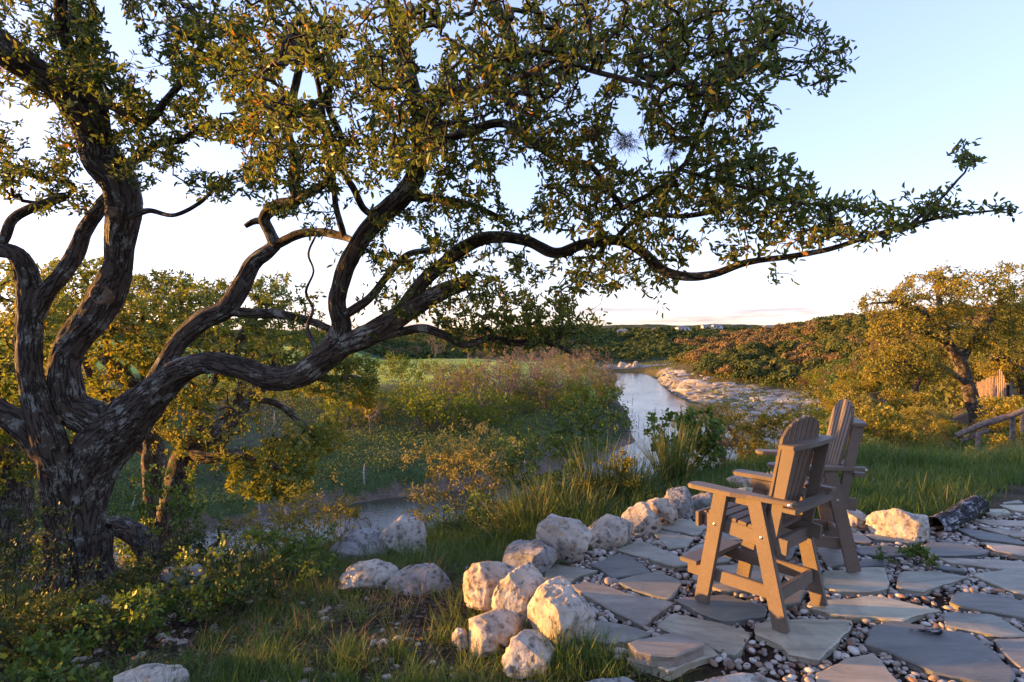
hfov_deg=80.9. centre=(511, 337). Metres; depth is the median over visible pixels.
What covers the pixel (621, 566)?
flagstone
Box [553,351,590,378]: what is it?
bare tree
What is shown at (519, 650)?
boulder
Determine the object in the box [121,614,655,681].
edge grass
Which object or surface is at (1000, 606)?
flagstone
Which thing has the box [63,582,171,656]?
undergrowth shrub
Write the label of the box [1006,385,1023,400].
rail fence
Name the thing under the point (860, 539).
flagstone
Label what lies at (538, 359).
bare tree
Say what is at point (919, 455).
tall grass
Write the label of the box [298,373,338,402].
bank bush
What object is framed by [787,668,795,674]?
river pebble
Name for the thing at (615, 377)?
bare tree
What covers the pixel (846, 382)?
slope bush
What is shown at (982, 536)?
flagstone
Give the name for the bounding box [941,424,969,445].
slope bush
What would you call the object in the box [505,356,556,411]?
bare tree
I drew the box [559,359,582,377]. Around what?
bank bush
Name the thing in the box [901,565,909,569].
river pebble
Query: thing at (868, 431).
slope bush
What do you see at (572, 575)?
flagstone
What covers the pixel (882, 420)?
slope bush
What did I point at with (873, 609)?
flagstone
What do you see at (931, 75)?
sky
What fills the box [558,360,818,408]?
shore undergrowth
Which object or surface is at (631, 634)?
flagstone
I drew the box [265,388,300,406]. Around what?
bank bush
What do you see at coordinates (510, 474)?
leafy shrub
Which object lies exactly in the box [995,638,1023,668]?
flagstone
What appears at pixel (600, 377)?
bare tree
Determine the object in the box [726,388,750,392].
shore rock
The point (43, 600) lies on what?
undergrowth shrub
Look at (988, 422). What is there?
split rail
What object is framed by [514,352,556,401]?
bare tree
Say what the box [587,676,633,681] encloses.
boulder
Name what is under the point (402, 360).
bank bush
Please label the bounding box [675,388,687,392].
shore rock
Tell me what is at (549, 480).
spiky grass clump
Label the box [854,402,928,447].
slope bush
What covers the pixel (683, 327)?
ridge house
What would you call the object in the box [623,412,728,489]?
spiky grass clump
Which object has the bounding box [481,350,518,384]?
bare tree
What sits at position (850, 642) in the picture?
river pebble
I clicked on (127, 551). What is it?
slope bush
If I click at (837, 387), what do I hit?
slope bush
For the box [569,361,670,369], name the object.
low limestone rocks
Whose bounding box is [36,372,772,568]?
river water
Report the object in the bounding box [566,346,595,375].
bare tree
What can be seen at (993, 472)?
lawn grass
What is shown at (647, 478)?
spiky grass clump
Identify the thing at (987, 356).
hillside tree
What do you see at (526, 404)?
bank bush
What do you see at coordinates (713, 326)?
ridge house
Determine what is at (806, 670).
river pebble
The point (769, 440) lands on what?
shore rock
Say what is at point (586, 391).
bank bush
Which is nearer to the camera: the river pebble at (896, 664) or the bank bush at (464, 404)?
the river pebble at (896, 664)
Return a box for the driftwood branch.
[346,512,370,529]
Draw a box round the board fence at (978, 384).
[975,369,1012,403]
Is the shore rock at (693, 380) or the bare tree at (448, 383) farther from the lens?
the shore rock at (693, 380)
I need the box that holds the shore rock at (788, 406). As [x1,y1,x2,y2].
[775,405,795,409]
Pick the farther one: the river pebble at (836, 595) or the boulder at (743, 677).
the river pebble at (836, 595)
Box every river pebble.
[604,577,611,585]
[613,647,622,653]
[613,654,623,660]
[674,605,680,610]
[676,573,681,579]
[709,659,717,667]
[715,657,721,662]
[723,657,731,667]
[726,660,734,669]
[735,663,741,669]
[743,662,750,669]
[745,644,756,654]
[749,657,756,663]
[755,661,762,666]
[758,667,767,674]
[765,663,772,670]
[775,654,782,661]
[783,676,791,681]
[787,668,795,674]
[788,674,795,680]
[789,607,796,611]
[793,610,800,616]
[798,663,805,669]
[799,609,807,613]
[801,608,810,615]
[801,674,808,681]
[803,667,814,673]
[804,677,814,681]
[807,673,815,679]
[818,665,826,669]
[821,660,831,665]
[832,593,840,597]
[833,651,841,659]
[841,653,849,658]
[846,639,855,645]
[847,646,859,655]
[858,645,866,653]
[861,628,868,634]
[862,618,870,623]
[868,622,876,627]
[879,655,889,659]
[892,661,901,666]
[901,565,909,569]
[907,676,917,681]
[911,599,920,603]
[920,596,929,603]
[920,621,931,626]
[926,614,934,618]
[928,675,938,680]
[931,623,940,628]
[969,587,978,592]
[994,589,1004,593]
[1011,668,1019,676]
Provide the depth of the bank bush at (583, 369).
134.50 m
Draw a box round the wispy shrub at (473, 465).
[399,418,523,540]
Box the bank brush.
[13,376,636,492]
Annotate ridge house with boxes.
[675,326,689,329]
[700,324,711,329]
[711,324,722,331]
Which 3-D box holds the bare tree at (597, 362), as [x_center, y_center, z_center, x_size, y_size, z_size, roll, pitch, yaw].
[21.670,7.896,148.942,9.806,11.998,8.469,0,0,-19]
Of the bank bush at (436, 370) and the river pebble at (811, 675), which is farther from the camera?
the bank bush at (436, 370)
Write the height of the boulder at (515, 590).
0.551 m
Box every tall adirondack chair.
[680,415,835,632]
[755,399,867,572]
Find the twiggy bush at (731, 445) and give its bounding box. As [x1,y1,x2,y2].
[695,431,746,470]
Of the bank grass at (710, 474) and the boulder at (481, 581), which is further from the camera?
the bank grass at (710, 474)
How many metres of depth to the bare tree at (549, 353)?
271.31 m
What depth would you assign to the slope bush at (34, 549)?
10.17 m
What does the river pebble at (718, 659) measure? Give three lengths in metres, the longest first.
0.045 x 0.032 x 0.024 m
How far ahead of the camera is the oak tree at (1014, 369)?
35.29 m
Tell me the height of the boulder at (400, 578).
0.397 m
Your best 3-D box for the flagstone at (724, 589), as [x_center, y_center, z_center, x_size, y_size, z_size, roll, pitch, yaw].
[1.747,1.822,4.549,0.781,0.049,0.499,0,0,-17]
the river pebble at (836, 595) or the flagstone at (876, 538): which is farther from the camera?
the flagstone at (876, 538)
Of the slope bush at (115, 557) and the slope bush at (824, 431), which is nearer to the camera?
the slope bush at (115, 557)
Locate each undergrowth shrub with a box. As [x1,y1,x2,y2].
[0,502,43,588]
[0,502,85,616]
[0,549,119,671]
[0,575,172,650]
[0,623,112,681]
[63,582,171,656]
[67,541,184,623]
[121,461,210,572]
[133,519,231,564]
[139,532,255,630]
[160,516,256,589]
[167,543,299,629]
[211,514,283,562]
[218,488,313,568]
[232,515,337,590]
[260,468,355,555]
[303,493,380,546]
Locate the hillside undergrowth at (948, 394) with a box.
[673,325,1016,416]
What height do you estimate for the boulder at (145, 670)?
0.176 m
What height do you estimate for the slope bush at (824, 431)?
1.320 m
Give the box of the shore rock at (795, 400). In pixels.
[784,399,804,402]
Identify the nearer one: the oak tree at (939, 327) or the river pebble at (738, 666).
the river pebble at (738, 666)
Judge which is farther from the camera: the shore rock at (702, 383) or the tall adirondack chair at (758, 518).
the shore rock at (702, 383)
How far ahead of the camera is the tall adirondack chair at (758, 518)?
3.96 m
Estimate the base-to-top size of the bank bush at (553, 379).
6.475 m
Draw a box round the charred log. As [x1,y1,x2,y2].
[928,495,989,531]
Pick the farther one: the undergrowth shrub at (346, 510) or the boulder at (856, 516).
the undergrowth shrub at (346, 510)
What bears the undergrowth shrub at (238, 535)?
on the ground at (696, 674)
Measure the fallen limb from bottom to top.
0.682 m
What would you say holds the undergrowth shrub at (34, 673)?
on the ground at (696, 674)
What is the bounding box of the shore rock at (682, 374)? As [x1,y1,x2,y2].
[677,373,690,376]
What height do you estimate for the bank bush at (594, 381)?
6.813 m
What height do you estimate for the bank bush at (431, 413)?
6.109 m
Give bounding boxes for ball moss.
[490,236,506,248]
[530,126,546,145]
[582,126,606,144]
[608,128,650,156]
[661,148,680,161]
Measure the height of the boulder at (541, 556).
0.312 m
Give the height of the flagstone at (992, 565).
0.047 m
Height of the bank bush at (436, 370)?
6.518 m
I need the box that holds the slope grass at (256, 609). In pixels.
[0,455,888,681]
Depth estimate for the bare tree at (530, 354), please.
260.01 m
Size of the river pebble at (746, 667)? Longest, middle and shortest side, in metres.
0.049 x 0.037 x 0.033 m
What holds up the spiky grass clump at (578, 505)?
on the ground at (696, 674)
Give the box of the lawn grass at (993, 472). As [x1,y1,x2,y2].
[839,453,1023,517]
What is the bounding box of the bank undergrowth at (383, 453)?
[8,384,633,528]
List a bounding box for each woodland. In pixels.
[48,303,1011,361]
[149,304,1016,359]
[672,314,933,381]
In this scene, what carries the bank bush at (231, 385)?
on the ground at (696, 674)
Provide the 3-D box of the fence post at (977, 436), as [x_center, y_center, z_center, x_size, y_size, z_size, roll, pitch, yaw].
[9.915,2.716,12.801,0.120,1.417,0.105,0,0,-17]
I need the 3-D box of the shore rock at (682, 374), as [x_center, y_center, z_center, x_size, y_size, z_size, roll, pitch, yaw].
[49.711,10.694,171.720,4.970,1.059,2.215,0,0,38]
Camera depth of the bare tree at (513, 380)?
89.89 m
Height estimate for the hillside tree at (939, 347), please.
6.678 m
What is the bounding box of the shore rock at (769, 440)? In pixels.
[758,439,778,444]
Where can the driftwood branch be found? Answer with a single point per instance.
(357, 521)
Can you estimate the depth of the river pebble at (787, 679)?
3.18 m
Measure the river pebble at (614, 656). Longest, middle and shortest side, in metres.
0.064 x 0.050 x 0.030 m
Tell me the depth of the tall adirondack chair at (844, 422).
4.64 m
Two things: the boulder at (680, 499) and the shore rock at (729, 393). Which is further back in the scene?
the shore rock at (729, 393)
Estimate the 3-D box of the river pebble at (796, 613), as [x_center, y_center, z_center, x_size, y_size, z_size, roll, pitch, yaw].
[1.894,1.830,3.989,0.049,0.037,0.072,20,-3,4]
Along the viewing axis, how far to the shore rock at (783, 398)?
114.85 m
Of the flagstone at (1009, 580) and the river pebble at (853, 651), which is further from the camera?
the flagstone at (1009, 580)
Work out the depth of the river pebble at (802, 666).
3.33 m
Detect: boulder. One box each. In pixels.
[87,594,121,630]
[113,663,189,681]
[158,564,211,596]
[330,528,388,562]
[338,559,398,592]
[379,515,426,556]
[385,563,452,594]
[452,627,468,650]
[463,561,514,612]
[468,608,526,658]
[490,562,544,628]
[501,629,554,678]
[502,539,556,575]
[527,575,595,649]
[536,513,591,564]
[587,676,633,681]
[588,514,633,551]
[621,501,661,537]
[646,498,677,524]
[652,539,666,547]
[662,486,695,519]
[692,492,712,510]
[697,672,775,681]
[726,475,752,487]
[738,487,752,491]
[847,509,866,528]
[865,508,929,543]
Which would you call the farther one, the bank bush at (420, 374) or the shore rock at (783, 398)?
the bank bush at (420, 374)
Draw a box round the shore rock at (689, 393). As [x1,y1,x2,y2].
[684,392,694,395]
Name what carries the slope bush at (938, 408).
on the ground at (696, 674)
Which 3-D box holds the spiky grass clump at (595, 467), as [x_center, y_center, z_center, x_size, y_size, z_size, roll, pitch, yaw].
[0.964,1.495,6.938,1.909,0.834,1.775,0,0,44]
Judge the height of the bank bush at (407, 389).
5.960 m
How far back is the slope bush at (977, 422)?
20.63 m
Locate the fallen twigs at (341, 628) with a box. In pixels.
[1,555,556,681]
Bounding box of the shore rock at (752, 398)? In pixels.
[749,397,765,401]
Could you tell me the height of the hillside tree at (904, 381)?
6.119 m
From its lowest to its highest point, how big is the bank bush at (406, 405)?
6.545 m
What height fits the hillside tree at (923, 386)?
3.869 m
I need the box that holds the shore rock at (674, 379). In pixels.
[668,377,678,382]
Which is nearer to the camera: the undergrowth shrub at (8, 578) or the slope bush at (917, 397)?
the undergrowth shrub at (8, 578)
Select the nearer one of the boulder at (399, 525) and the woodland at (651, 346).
the boulder at (399, 525)
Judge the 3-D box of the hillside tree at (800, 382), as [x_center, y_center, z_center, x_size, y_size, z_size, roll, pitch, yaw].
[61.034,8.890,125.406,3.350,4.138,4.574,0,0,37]
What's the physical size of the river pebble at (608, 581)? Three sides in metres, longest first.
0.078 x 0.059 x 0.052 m
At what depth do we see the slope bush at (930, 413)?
20.80 m
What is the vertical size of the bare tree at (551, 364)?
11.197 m
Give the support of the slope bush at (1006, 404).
on the ground at (696, 674)
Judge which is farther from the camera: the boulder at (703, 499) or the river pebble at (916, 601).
the boulder at (703, 499)
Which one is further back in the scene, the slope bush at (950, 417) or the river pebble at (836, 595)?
the slope bush at (950, 417)
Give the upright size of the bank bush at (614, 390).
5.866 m
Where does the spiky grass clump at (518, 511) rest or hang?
on the ground at (696, 674)
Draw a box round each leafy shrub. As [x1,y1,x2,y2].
[426,488,498,538]
[475,497,531,539]
[476,416,553,501]
[521,458,589,506]
[528,386,636,485]
[572,446,643,505]
[643,404,726,475]
[667,400,754,464]
[720,392,828,460]
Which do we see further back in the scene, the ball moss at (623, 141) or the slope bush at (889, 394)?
the slope bush at (889, 394)
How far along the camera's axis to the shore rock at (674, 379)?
170.50 m
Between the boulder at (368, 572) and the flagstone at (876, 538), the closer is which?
the boulder at (368, 572)
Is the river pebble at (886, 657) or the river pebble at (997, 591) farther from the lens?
the river pebble at (997, 591)
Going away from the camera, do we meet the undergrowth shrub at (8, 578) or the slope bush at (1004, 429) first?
the undergrowth shrub at (8, 578)
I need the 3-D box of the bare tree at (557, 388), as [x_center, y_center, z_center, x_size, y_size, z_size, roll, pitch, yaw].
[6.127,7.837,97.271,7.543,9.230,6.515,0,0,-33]
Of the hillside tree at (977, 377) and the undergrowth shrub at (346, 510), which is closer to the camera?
the undergrowth shrub at (346, 510)
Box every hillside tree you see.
[794,373,810,388]
[800,367,823,385]
[804,368,824,387]
[813,383,830,390]
[820,368,847,384]
[846,356,878,371]
[855,339,898,359]
[868,370,929,394]
[879,381,895,393]
[899,384,944,399]
[902,330,931,354]
[903,338,971,384]
[915,330,973,381]
[925,348,1013,399]
[950,326,973,349]
[967,314,999,335]
[969,341,1023,370]
[972,340,991,361]
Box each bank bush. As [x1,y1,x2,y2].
[191,378,236,409]
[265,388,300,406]
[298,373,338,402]
[314,398,355,424]
[344,393,382,419]
[353,390,393,422]
[375,355,407,381]
[375,387,404,412]
[379,377,426,415]
[381,350,421,380]
[397,381,447,427]
[399,355,438,382]
[407,387,466,429]
[417,369,473,409]
[426,358,455,388]
[432,386,501,430]
[448,358,482,383]
[455,358,505,405]
[456,363,489,393]
[458,381,511,427]
[485,393,523,419]
[492,361,543,399]
[504,379,542,414]
[523,372,568,407]
[524,370,559,399]
[534,365,569,392]
[544,353,570,372]
[547,377,586,405]
[551,391,585,412]
[558,379,597,406]
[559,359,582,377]
[569,358,611,393]
[585,381,624,410]
[590,371,619,396]
[591,381,620,405]
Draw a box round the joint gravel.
[569,513,1023,681]
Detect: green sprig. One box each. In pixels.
[874,546,896,564]
[894,541,939,567]
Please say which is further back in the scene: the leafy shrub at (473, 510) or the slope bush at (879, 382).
the slope bush at (879, 382)
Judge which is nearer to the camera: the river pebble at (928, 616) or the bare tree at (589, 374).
the river pebble at (928, 616)
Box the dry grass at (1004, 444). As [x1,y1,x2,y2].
[871,435,1023,454]
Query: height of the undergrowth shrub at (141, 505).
1.227 m
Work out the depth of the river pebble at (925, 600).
4.18 m
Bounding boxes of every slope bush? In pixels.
[32,530,43,575]
[33,528,44,556]
[113,549,121,565]
[113,554,133,567]
[114,506,191,568]
[733,437,766,456]
[772,410,783,419]
[784,408,801,421]
[801,401,829,422]
[812,389,828,404]
[818,412,856,432]
[819,424,828,434]
[820,358,880,401]
[820,396,835,409]
[820,397,837,408]
[827,383,871,397]
[829,397,881,420]
[833,390,890,417]
[835,377,861,393]
[837,369,889,387]
[837,389,881,414]
[845,376,868,394]
[848,379,879,393]
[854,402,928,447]
[861,371,891,391]
[861,433,881,444]
[862,427,875,435]
[865,419,885,438]
[867,401,894,416]
[867,408,905,439]
[869,437,878,445]
[877,387,944,412]
[878,404,929,427]
[883,390,945,421]
[886,411,947,444]
[887,398,919,412]
[902,401,950,429]
[902,431,959,452]
[910,384,942,398]
[910,405,947,424]
[927,408,952,425]
[927,417,957,431]
[930,421,967,439]
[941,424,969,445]
[950,439,973,450]
[951,419,975,431]
[961,440,989,450]
[964,433,991,444]
[970,416,989,432]
[970,433,1002,445]
[973,416,1006,434]
[975,395,1023,420]
[976,394,1019,431]
[981,413,1020,433]
[987,433,1019,449]
[994,395,1017,405]
[996,425,1019,440]
[998,433,1023,449]
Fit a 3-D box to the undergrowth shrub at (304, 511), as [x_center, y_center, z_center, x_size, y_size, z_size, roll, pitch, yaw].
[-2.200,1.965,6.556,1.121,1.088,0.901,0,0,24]
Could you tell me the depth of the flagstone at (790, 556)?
5.01 m
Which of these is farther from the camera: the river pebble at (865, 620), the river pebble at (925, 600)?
the river pebble at (925, 600)
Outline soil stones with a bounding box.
[70,566,474,681]
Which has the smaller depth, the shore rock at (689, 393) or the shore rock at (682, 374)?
the shore rock at (689, 393)
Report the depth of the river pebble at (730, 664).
3.32 m
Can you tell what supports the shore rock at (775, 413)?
on the ground at (696, 674)
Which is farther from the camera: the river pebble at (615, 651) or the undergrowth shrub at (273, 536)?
the undergrowth shrub at (273, 536)
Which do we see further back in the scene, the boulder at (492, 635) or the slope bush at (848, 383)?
the slope bush at (848, 383)
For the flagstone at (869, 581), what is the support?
on the ground at (696, 674)
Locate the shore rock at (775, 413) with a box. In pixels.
[764,411,792,417]
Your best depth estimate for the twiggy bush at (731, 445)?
8.61 m
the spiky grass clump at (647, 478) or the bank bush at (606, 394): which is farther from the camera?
the bank bush at (606, 394)
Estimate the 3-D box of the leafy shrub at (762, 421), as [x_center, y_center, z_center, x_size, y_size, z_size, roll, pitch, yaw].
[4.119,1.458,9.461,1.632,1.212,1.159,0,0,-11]
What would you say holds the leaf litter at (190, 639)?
on the ground at (696, 674)
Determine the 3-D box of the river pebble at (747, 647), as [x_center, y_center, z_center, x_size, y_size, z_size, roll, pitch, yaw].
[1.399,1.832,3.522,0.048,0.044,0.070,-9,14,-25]
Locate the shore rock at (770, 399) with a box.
[764,398,777,402]
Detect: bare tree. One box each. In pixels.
[335,370,369,421]
[352,390,391,429]
[424,363,463,416]
[425,336,444,357]
[437,359,479,411]
[450,356,505,413]
[463,353,518,411]
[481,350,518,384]
[488,346,524,379]
[492,351,536,415]
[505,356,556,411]
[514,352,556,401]
[519,337,538,361]
[520,347,557,378]
[524,359,567,408]
[539,346,566,375]
[540,347,558,357]
[551,354,586,393]
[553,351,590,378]
[563,357,599,396]
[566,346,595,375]
[580,348,614,382]
[584,362,622,404]
[597,364,625,396]
[597,374,617,406]
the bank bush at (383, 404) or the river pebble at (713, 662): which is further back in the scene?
the bank bush at (383, 404)
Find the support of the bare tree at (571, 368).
on the ground at (696, 674)
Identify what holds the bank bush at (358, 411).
on the ground at (696, 674)
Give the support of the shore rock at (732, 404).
on the ground at (696, 674)
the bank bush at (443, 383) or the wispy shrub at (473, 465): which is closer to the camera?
the wispy shrub at (473, 465)
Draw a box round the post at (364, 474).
[363,463,365,483]
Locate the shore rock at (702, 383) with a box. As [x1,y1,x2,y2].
[697,382,710,385]
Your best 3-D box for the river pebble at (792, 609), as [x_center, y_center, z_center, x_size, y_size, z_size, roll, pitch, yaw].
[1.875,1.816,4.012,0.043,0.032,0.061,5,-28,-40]
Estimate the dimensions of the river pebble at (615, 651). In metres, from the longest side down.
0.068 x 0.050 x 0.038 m
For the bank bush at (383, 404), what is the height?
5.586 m
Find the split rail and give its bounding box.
[954,407,1023,442]
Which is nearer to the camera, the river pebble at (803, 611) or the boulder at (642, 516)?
the river pebble at (803, 611)
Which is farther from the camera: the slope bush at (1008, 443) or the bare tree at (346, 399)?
the bare tree at (346, 399)
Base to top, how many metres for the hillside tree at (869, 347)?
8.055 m
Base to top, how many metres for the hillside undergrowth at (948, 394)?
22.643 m
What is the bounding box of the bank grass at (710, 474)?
[205,441,1015,586]
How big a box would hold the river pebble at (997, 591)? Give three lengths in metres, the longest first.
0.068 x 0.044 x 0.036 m
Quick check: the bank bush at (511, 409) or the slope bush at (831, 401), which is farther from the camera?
the bank bush at (511, 409)
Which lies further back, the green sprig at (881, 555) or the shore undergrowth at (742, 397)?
the shore undergrowth at (742, 397)
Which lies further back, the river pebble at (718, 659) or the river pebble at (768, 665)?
the river pebble at (718, 659)
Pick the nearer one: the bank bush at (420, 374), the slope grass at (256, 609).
the slope grass at (256, 609)
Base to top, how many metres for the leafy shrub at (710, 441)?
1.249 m
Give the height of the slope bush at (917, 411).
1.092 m
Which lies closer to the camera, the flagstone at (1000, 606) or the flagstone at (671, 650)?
the flagstone at (671, 650)
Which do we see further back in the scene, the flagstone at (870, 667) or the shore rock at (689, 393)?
the shore rock at (689, 393)
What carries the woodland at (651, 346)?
on the ground at (696, 674)
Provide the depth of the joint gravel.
4.38 m
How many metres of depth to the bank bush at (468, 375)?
106.09 m
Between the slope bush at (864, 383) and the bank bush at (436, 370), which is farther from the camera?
the bank bush at (436, 370)
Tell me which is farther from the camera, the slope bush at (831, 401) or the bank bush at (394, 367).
the bank bush at (394, 367)
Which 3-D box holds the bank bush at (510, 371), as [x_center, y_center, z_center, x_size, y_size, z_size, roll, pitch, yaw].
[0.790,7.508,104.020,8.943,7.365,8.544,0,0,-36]
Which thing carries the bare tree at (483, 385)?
on the ground at (696, 674)
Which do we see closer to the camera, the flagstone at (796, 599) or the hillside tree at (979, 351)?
the flagstone at (796, 599)
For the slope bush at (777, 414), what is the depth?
90.73 m
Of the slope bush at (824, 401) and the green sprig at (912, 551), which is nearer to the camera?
the green sprig at (912, 551)
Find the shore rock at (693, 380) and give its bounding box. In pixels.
[687,379,703,382]
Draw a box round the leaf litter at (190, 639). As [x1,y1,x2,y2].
[0,545,662,681]
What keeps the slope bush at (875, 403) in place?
on the ground at (696, 674)
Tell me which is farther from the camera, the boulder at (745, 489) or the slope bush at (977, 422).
the slope bush at (977, 422)
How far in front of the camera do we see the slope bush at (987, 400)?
21.94 m
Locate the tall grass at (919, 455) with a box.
[745,432,1023,472]
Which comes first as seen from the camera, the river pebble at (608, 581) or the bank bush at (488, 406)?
the river pebble at (608, 581)
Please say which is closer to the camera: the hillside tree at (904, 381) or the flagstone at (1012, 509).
the flagstone at (1012, 509)
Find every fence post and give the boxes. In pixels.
[975,432,980,450]
[1009,418,1015,445]
[1020,413,1023,438]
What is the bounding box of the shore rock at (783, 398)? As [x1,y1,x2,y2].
[777,397,796,401]
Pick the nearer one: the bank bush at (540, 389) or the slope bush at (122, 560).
the slope bush at (122, 560)
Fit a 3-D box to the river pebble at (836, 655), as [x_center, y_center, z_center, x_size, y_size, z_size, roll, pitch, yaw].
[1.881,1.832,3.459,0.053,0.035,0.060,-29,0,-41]
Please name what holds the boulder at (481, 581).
on the ground at (696, 674)
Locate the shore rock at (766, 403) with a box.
[747,402,772,406]
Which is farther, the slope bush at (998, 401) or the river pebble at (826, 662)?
the slope bush at (998, 401)
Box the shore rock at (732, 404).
[723,402,745,409]
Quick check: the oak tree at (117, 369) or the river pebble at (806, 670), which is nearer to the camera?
the river pebble at (806, 670)
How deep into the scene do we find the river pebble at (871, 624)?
3.81 m
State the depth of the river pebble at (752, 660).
3.40 m
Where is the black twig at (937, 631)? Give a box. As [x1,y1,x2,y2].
[910,627,943,635]
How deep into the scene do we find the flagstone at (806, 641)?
3.61 m
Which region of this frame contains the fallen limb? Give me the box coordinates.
[106,516,170,575]
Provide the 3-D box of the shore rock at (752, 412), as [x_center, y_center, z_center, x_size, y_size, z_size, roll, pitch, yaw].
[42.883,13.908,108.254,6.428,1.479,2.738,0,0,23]
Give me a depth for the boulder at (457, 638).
3.73 m
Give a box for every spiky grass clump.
[457,474,605,542]
[485,458,619,522]
[518,473,633,528]
[526,426,668,506]
[563,441,726,505]
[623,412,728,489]
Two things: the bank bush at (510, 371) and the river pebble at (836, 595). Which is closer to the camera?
the river pebble at (836, 595)
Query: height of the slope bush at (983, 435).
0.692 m
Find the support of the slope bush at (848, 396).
on the ground at (696, 674)
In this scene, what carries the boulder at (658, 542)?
on the ground at (696, 674)
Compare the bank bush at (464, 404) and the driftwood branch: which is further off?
the bank bush at (464, 404)
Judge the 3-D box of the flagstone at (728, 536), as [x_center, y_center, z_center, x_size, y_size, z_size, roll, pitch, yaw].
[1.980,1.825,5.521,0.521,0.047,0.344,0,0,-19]
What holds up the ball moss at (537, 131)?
attached to the live oak
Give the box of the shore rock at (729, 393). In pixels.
[723,392,738,395]
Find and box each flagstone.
[544,564,597,584]
[572,582,673,630]
[585,620,651,650]
[591,555,649,579]
[615,571,681,601]
[616,540,687,570]
[628,633,704,666]
[628,645,717,680]
[653,530,693,551]
[658,614,749,660]
[661,518,706,537]
[674,595,766,625]
[684,544,732,565]
[692,563,784,595]
[704,532,742,541]
[754,619,852,666]
[756,546,796,561]
[784,562,821,588]
[784,590,804,608]
[807,596,939,623]
[815,653,898,681]
[817,547,844,569]
[822,567,888,596]
[852,532,871,545]
[856,545,904,559]
[859,559,889,568]
[865,533,922,546]
[865,620,1015,681]
[896,571,965,596]
[922,541,989,558]
[935,564,965,575]
[939,558,1023,570]
[943,612,1023,640]
[949,592,1023,622]
[957,528,1023,546]
[973,519,1023,527]
[973,568,1023,599]
[980,527,1023,538]
[984,542,1023,559]
[985,509,1009,517]
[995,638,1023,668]
[1000,504,1023,514]
[1003,500,1022,503]
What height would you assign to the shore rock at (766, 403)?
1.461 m
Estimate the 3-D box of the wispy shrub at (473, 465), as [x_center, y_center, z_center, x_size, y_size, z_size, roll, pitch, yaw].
[-0.705,1.815,7.708,1.529,1.543,1.537,0,0,-15]
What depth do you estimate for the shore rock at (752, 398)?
120.02 m
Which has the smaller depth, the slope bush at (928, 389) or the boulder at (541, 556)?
the boulder at (541, 556)
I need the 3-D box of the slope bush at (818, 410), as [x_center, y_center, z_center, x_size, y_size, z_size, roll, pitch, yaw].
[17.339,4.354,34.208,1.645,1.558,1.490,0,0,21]
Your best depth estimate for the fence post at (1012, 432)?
12.76 m
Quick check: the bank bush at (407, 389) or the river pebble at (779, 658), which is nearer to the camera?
the river pebble at (779, 658)
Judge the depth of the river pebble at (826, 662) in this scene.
3.35 m
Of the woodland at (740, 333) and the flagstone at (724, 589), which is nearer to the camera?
the flagstone at (724, 589)
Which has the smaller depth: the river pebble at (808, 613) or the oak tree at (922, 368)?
the river pebble at (808, 613)
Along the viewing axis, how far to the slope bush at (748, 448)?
13.78 m
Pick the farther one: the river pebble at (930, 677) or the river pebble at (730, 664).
the river pebble at (730, 664)
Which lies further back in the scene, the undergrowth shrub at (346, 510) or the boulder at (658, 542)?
the undergrowth shrub at (346, 510)
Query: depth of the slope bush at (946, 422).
19.76 m
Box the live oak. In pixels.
[0,0,1022,598]
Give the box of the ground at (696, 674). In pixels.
[0,324,1023,681]
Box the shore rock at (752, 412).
[736,411,758,416]
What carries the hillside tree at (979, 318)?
on the ground at (696, 674)
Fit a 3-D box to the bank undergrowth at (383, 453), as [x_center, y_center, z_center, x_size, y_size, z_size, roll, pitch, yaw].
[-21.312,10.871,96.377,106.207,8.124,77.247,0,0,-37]
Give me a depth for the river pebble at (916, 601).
4.15 m
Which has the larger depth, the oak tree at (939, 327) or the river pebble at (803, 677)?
the oak tree at (939, 327)
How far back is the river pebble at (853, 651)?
3.47 m
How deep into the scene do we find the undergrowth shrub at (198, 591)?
4.48 m
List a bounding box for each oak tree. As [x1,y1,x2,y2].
[0,256,83,583]
[40,256,211,527]
[122,270,382,564]
[851,260,1023,432]
[857,341,958,394]
[972,288,1023,393]
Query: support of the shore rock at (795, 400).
on the ground at (696, 674)
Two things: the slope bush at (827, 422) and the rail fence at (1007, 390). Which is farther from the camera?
the rail fence at (1007, 390)
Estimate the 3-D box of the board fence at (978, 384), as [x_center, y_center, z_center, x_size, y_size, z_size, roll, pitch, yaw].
[32.834,3.602,41.566,0.261,3.641,25.729,0,0,34]
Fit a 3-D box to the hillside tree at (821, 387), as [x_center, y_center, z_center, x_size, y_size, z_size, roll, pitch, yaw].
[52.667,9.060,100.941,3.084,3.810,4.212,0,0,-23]
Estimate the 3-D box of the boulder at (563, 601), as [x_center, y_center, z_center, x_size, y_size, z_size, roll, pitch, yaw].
[0.290,1.757,3.728,0.284,0.491,0.416,0,0,-41]
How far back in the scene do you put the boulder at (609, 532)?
5.24 m
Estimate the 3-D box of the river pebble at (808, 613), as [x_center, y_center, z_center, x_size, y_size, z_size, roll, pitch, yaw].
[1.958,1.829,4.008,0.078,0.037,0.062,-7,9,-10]
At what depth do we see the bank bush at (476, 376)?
96.78 m
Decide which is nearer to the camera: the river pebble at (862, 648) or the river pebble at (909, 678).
the river pebble at (909, 678)
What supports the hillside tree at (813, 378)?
on the ground at (696, 674)
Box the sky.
[0,0,1023,330]
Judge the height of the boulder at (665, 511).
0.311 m
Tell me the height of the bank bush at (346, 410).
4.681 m

